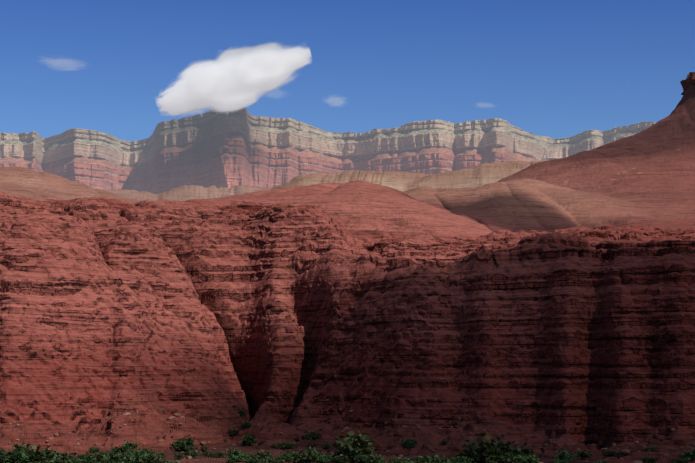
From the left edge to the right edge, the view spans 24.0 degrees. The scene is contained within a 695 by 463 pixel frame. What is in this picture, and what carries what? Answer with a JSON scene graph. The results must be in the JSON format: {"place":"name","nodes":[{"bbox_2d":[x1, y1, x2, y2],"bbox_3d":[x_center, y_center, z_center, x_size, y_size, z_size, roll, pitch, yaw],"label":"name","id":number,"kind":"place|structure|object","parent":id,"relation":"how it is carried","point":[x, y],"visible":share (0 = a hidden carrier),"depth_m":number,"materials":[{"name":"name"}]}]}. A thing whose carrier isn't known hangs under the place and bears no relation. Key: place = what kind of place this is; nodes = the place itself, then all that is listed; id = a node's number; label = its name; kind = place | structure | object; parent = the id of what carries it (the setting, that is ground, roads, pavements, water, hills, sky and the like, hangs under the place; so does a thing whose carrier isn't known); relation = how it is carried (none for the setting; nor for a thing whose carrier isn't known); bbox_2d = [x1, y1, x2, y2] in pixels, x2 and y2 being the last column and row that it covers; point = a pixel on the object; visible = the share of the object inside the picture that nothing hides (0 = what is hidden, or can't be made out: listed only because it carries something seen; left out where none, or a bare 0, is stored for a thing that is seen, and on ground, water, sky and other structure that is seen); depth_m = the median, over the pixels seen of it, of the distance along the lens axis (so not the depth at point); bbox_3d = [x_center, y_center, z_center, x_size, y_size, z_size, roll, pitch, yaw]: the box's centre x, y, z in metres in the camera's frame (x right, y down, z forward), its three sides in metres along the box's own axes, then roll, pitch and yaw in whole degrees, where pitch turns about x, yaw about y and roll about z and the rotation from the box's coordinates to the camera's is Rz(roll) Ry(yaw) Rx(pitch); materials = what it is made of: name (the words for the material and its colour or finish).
{"place":"outdoors","nodes":[
{"label":"outdoors","id":0,"kind":"place"},
{"bbox_2d":[39,56,89,70],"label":"cloud","id":1,"kind":"structure","parent":0,"point":[63,64],"depth_m":8978.58,"materials":[{"name":"white"}]},
{"bbox_2d":[262,89,290,98],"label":"cloud","id":2,"kind":"structure","parent":0,"point":[275,94],"depth_m":9094.19,"materials":[{"name":"white"}]},
{"bbox_2d":[325,93,347,107],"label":"cloud","id":3,"kind":"structure","parent":0,"point":[337,101],"depth_m":9099.53,"materials":[{"name":"white"}]},
{"bbox_2d":[0,86,694,462],"bbox_3d":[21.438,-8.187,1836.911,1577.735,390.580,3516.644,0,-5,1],"label":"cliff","id":4,"kind":"structure","parent":0,"point":[534,296],"depth_m":625.49,"materials":[{"name":"red stone"}]},
{"bbox_2d":[0,449,18,462],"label":"shrub","id":5,"kind":"object","parent":4,"relation":"on","point":[8,455],"visible":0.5,"depth_m":421.01,"materials":[{"name":"green plant"}]},
{"bbox_2d":[0,448,42,462],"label":"shrub","id":6,"kind":"object","parent":4,"relation":"on","point":[25,458],"visible":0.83,"depth_m":421.06,"materials":[{"name":"green plant"}]},
{"bbox_2d":[11,441,34,453],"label":"shrub","id":7,"kind":"object","parent":4,"relation":"on","point":[16,446],"visible":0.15,"depth_m":429.56,"materials":[{"name":"green plant"}]},
{"bbox_2d":[12,444,53,462],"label":"shrub","id":8,"kind":"object","parent":4,"relation":"on","point":[44,454],"visible":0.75,"depth_m":424.25,"materials":[{"name":"green plant"}]},
{"bbox_2d":[45,448,62,460],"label":"shrub","id":9,"kind":"object","parent":4,"relation":"on","point":[54,454],"visible":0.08,"depth_m":437.39,"materials":[{"name":"green plant"}]},
{"bbox_2d":[51,448,76,460],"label":"shrub","id":10,"kind":"object","parent":4,"relation":"on","point":[68,456],"visible":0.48,"depth_m":447.14,"materials":[{"name":"green plant"}]},
{"bbox_2d":[63,458,91,462],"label":"shrub","id":11,"kind":"object","parent":4,"relation":"on","point":[81,460],"visible":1,"depth_m":423.59,"materials":[{"name":"green plant"}]},
{"bbox_2d":[88,446,100,452],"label":"shrub","id":12,"kind":"object","parent":4,"relation":"on","point":[94,450],"visible":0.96,"depth_m":498.10,"materials":[{"name":"green plant"}]},
{"bbox_2d":[90,452,111,462],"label":"shrub","id":13,"kind":"object","parent":4,"relation":"on","point":[100,457],"visible":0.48,"depth_m":439.92,"materials":[{"name":"green plant"}]},
{"bbox_2d":[95,458,114,462],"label":"shrub","id":14,"kind":"object","parent":4,"relation":"on","point":[103,459],"visible":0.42,"depth_m":435.99,"materials":[{"name":"green plant"}]},
{"bbox_2d":[105,449,127,461],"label":"shrub","id":15,"kind":"object","parent":4,"relation":"on","point":[114,454],"visible":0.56,"depth_m":438.68,"materials":[{"name":"green plant"}]},
{"bbox_2d":[107,445,129,451],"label":"shrub","id":16,"kind":"object","parent":4,"relation":"on","point":[121,448],"visible":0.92,"depth_m":496.49,"materials":[{"name":"green plant"}]},
{"bbox_2d":[117,456,130,462],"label":"shrub","id":17,"kind":"object","parent":4,"relation":"on","point":[126,460],"visible":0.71,"depth_m":433.30,"materials":[{"name":"green plant"}]},
{"bbox_2d":[122,440,141,449],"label":"shrub","id":18,"kind":"object","parent":4,"relation":"on","point":[130,445],"visible":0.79,"depth_m":504.98,"materials":[{"name":"green plant"}]},
{"bbox_2d":[130,449,158,462],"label":"shrub","id":19,"kind":"object","parent":4,"relation":"on","point":[142,454],"visible":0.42,"depth_m":430.12,"materials":[{"name":"green plant"}]},
{"bbox_2d":[135,447,157,456],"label":"shrub","id":20,"kind":"object","parent":4,"relation":"on","point":[146,451],"visible":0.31,"depth_m":475.59,"materials":[{"name":"green plant"}]},
{"bbox_2d":[137,453,165,462],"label":"shrub","id":21,"kind":"object","parent":4,"relation":"on","point":[155,458],"visible":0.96,"depth_m":426.08,"materials":[{"name":"green plant"}]},
{"bbox_2d":[173,452,182,459],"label":"shrub","id":22,"kind":"object","parent":4,"relation":"on","point":[179,456],"visible":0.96,"depth_m":470.41,"materials":[{"name":"green plant"}]},
{"bbox_2d":[169,438,197,450],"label":"shrub","id":23,"kind":"object","parent":4,"relation":"on","point":[181,444],"visible":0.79,"depth_m":531.93,"materials":[{"name":"green plant"}]},
{"bbox_2d":[180,435,196,442],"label":"shrub","id":24,"kind":"object","parent":4,"relation":"on","point":[183,438],"visible":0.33,"depth_m":537.20,"materials":[{"name":"green plant"}]},
{"bbox_2d":[183,445,195,451],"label":"shrub","id":25,"kind":"object","parent":4,"relation":"on","point":[188,449],"visible":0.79,"depth_m":525.05,"materials":[{"name":"green plant"}]},
{"bbox_2d":[187,450,197,457],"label":"shrub","id":26,"kind":"object","parent":4,"relation":"on","point":[192,455],"visible":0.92,"depth_m":475.24,"materials":[{"name":"green plant"}]},
{"bbox_2d":[212,451,225,457],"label":"shrub","id":27,"kind":"object","parent":4,"relation":"on","point":[217,454],"visible":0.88,"depth_m":475.74,"materials":[{"name":"green plant"}]},
{"bbox_2d":[225,453,239,459],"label":"shrub","id":28,"kind":"object","parent":4,"relation":"on","point":[232,456],"visible":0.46,"depth_m":459.34,"materials":[{"name":"green plant"}]},
{"bbox_2d":[226,427,239,436],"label":"shrub","id":29,"kind":"object","parent":4,"relation":"on","point":[232,433],"visible":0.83,"depth_m":576.69,"materials":[{"name":"green plant"}]},
{"bbox_2d":[225,447,241,456],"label":"shrub","id":30,"kind":"object","parent":4,"relation":"on","point":[228,452],"visible":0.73,"depth_m":474.50,"materials":[{"name":"green plant"}]},
{"bbox_2d":[229,455,243,461],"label":"shrub","id":31,"kind":"object","parent":4,"relation":"on","point":[238,459],"visible":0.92,"depth_m":456.94,"materials":[{"name":"green plant"}]},
{"bbox_2d":[237,408,246,416],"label":"shrub","id":32,"kind":"object","parent":4,"relation":"on","point":[242,413],"visible":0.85,"depth_m":620.99,"materials":[{"name":"green plant"}]},
{"bbox_2d":[237,435,255,444],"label":"shrub","id":33,"kind":"object","parent":4,"relation":"on","point":[248,439],"visible":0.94,"depth_m":552.43,"materials":[{"name":"green plant"}]},
{"bbox_2d":[241,421,252,427],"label":"shrub","id":34,"kind":"object","parent":4,"relation":"on","point":[246,424],"visible":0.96,"depth_m":579.67,"materials":[{"name":"green plant"}]},
{"bbox_2d":[248,458,260,462],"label":"shrub","id":35,"kind":"object","parent":4,"relation":"on","point":[253,460],"visible":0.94,"depth_m":455.12,"materials":[{"name":"green plant"}]},
{"bbox_2d":[243,452,273,462],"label":"shrub","id":36,"kind":"object","parent":4,"relation":"on","point":[264,456],"visible":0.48,"depth_m":457.26,"materials":[{"name":"green plant"}]},
{"bbox_2d":[254,451,270,455],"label":"shrub","id":37,"kind":"object","parent":4,"relation":"on","point":[267,452],"visible":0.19,"depth_m":482.48,"materials":[{"name":"green plant"}]},
{"bbox_2d":[258,457,274,462],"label":"shrub","id":38,"kind":"object","parent":4,"relation":"on","point":[265,461],"visible":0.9,"depth_m":448.30,"materials":[{"name":"green plant"}]},
{"bbox_2d":[278,441,297,448],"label":"shrub","id":39,"kind":"object","parent":4,"relation":"on","point":[287,446],"visible":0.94,"depth_m":525.44,"materials":[{"name":"green plant"}]},
{"bbox_2d":[282,455,294,461],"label":"shrub","id":40,"kind":"object","parent":4,"relation":"on","point":[287,458],"visible":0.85,"depth_m":465.97,"materials":[{"name":"green plant"}]},
{"bbox_2d":[279,450,299,460],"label":"shrub","id":41,"kind":"object","parent":4,"relation":"on","point":[288,453],"visible":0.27,"depth_m":469.09,"materials":[{"name":"green plant"}]},
{"bbox_2d":[283,448,322,462],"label":"shrub","id":42,"kind":"object","parent":4,"relation":"on","point":[301,456],"visible":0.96,"depth_m":449.60,"materials":[{"name":"green plant"}]},
{"bbox_2d":[303,446,317,462],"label":"shrub","id":43,"kind":"object","parent":4,"relation":"on","point":[312,451],"visible":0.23,"depth_m":460.05,"materials":[{"name":"green plant"}]},
{"bbox_2d":[301,431,321,440],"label":"shrub","id":44,"kind":"object","parent":4,"relation":"on","point":[313,435],"visible":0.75,"depth_m":553.32,"materials":[{"name":"green plant"}]},
{"bbox_2d":[304,442,319,447],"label":"shrub","id":45,"kind":"object","parent":4,"relation":"on","point":[311,445],"visible":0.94,"depth_m":529.64,"materials":[{"name":"green plant"}]},
{"bbox_2d":[313,454,328,462],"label":"shrub","id":46,"kind":"object","parent":4,"relation":"on","point":[321,460],"visible":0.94,"depth_m":449.50,"materials":[{"name":"green plant"}]},
{"bbox_2d":[320,442,331,449],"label":"shrub","id":47,"kind":"object","parent":4,"relation":"on","point":[327,446],"visible":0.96,"depth_m":519.92,"materials":[{"name":"green plant"}]},
{"bbox_2d":[0,107,656,193],"bbox_3d":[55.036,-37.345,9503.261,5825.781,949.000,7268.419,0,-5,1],"label":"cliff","id":48,"kind":"structure","parent":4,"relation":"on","point":[242,146],"depth_m":8454.33,"materials":[{"name":"beige stone"}]},
{"bbox_2d":[327,453,353,462],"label":"shrub","id":49,"kind":"object","parent":4,"relation":"on","point":[334,459],"visible":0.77,"depth_m":446.77,"materials":[{"name":"green plant"}]},
{"bbox_2d":[324,430,375,462],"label":"shrub","id":50,"kind":"object","parent":4,"relation":"on","point":[358,445],"visible":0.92,"depth_m":453.36,"materials":[{"name":"green plant"}]},
{"bbox_2d":[355,454,379,462],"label":"shrub","id":51,"kind":"object","parent":4,"relation":"on","point":[371,458],"visible":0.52,"depth_m":447.10,"materials":[{"name":"green plant"}]},
{"bbox_2d":[357,454,384,462],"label":"shrub","id":52,"kind":"object","parent":4,"relation":"on","point":[377,460],"visible":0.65,"depth_m":447.02,"materials":[{"name":"green plant"}]},
{"bbox_2d":[386,457,399,462],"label":"shrub","id":53,"kind":"object","parent":4,"relation":"on","point":[392,461],"visible":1,"depth_m":432.14,"materials":[{"name":"green plant"}]},
{"bbox_2d":[389,455,414,462],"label":"shrub","id":54,"kind":"object","parent":4,"relation":"on","point":[406,460],"visible":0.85,"depth_m":435.70,"materials":[{"name":"green plant"}]},
{"bbox_2d":[400,437,417,448],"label":"shrub","id":55,"kind":"object","parent":4,"relation":"on","point":[408,441],"visible":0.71,"depth_m":517.16,"materials":[{"name":"green plant"}]},
{"bbox_2d":[415,454,452,462],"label":"shrub","id":56,"kind":"object","parent":4,"relation":"on","point":[428,459],"visible":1,"depth_m":424.28,"materials":[{"name":"green plant"}]},
{"bbox_2d":[456,453,473,462],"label":"shrub","id":57,"kind":"object","parent":4,"relation":"on","point":[462,459],"visible":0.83,"depth_m":439.27,"materials":[{"name":"green plant"}]},
{"bbox_2d":[455,433,514,462],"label":"shrub","id":58,"kind":"object","parent":4,"relation":"on","point":[487,449],"visible":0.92,"depth_m":442.01,"materials":[{"name":"green plant"}]},
{"bbox_2d":[471,454,498,462],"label":"shrub","id":59,"kind":"object","parent":4,"relation":"on","point":[480,459],"visible":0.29,"depth_m":443.21,"materials":[{"name":"green plant"}]},
{"bbox_2d":[485,458,496,462],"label":"shrub","id":60,"kind":"object","parent":4,"relation":"on","point":[490,461],"visible":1,"depth_m":434.69,"materials":[{"name":"green plant"}]},
{"bbox_2d":[494,454,509,462],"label":"shrub","id":61,"kind":"object","parent":4,"relation":"on","point":[501,458],"visible":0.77,"depth_m":438.74,"materials":[{"name":"green plant"}]},
{"bbox_2d":[495,441,541,462],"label":"shrub","id":62,"kind":"object","parent":4,"relation":"on","point":[516,451],"visible":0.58,"depth_m":443.85,"materials":[{"name":"green plant"}]},
{"bbox_2d":[503,454,541,462],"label":"shrub","id":63,"kind":"object","parent":4,"relation":"on","point":[521,458],"visible":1,"depth_m":424.66,"materials":[{"name":"green plant"}]},
{"bbox_2d":[552,448,577,461],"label":"shrub","id":64,"kind":"object","parent":4,"relation":"on","point":[565,455],"visible":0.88,"depth_m":440.37,"materials":[{"name":"green plant"}]},
{"bbox_2d":[574,450,592,459],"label":"shrub","id":65,"kind":"object","parent":4,"relation":"on","point":[582,454],"visible":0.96,"depth_m":461.54,"materials":[{"name":"green plant"}]},
{"bbox_2d":[592,460,611,462],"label":"shrub","id":66,"kind":"object","parent":4,"relation":"on","point":[605,461],"visible":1,"depth_m":427.86,"materials":[{"name":"green plant"}]},
{"bbox_2d":[602,450,616,456],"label":"shrub","id":67,"kind":"object","parent":4,"relation":"on","point":[613,453],"visible":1,"depth_m":472.55,"materials":[{"name":"green plant"}]},
{"bbox_2d":[620,449,629,453],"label":"rock","id":68,"kind":"object","parent":4,"relation":"on","point":[624,451],"visible":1,"depth_m":468.46,"materials":[{"name":"brown stone"}]},
{"bbox_2d":[642,454,658,462],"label":"shrub","id":69,"kind":"object","parent":4,"relation":"on","point":[651,460],"visible":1,"depth_m":437.76,"materials":[{"name":"green plant"}]},
{"bbox_2d":[643,446,657,451],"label":"shrub","id":70,"kind":"object","parent":4,"relation":"on","point":[650,449],"visible":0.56,"depth_m":470.80,"materials":[{"name":"green plant"}]},
{"bbox_2d":[671,456,689,462],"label":"shrub","id":71,"kind":"object","parent":4,"relation":"on","point":[680,461],"visible":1,"depth_m":430.00,"materials":[{"name":"green plant"}]},
{"bbox_2d":[680,72,694,94],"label":"rock","id":72,"kind":"object","parent":4,"relation":"on","point":[688,82],"visible":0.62,"depth_m":1817.63,"materials":[{"name":"brown stone"}]},
{"bbox_2d":[681,451,694,460],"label":"shrub","id":73,"kind":"object","parent":4,"relation":"on","point":[687,455],"visible":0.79,"depth_m":441.56,"materials":[{"name":"green plant"}]},
{"bbox_2d":[0,0,694,141],"label":"sky","id":74,"kind":"structure","parent":0,"point":[555,69],"materials":[{"name":"blue"}]}
]}

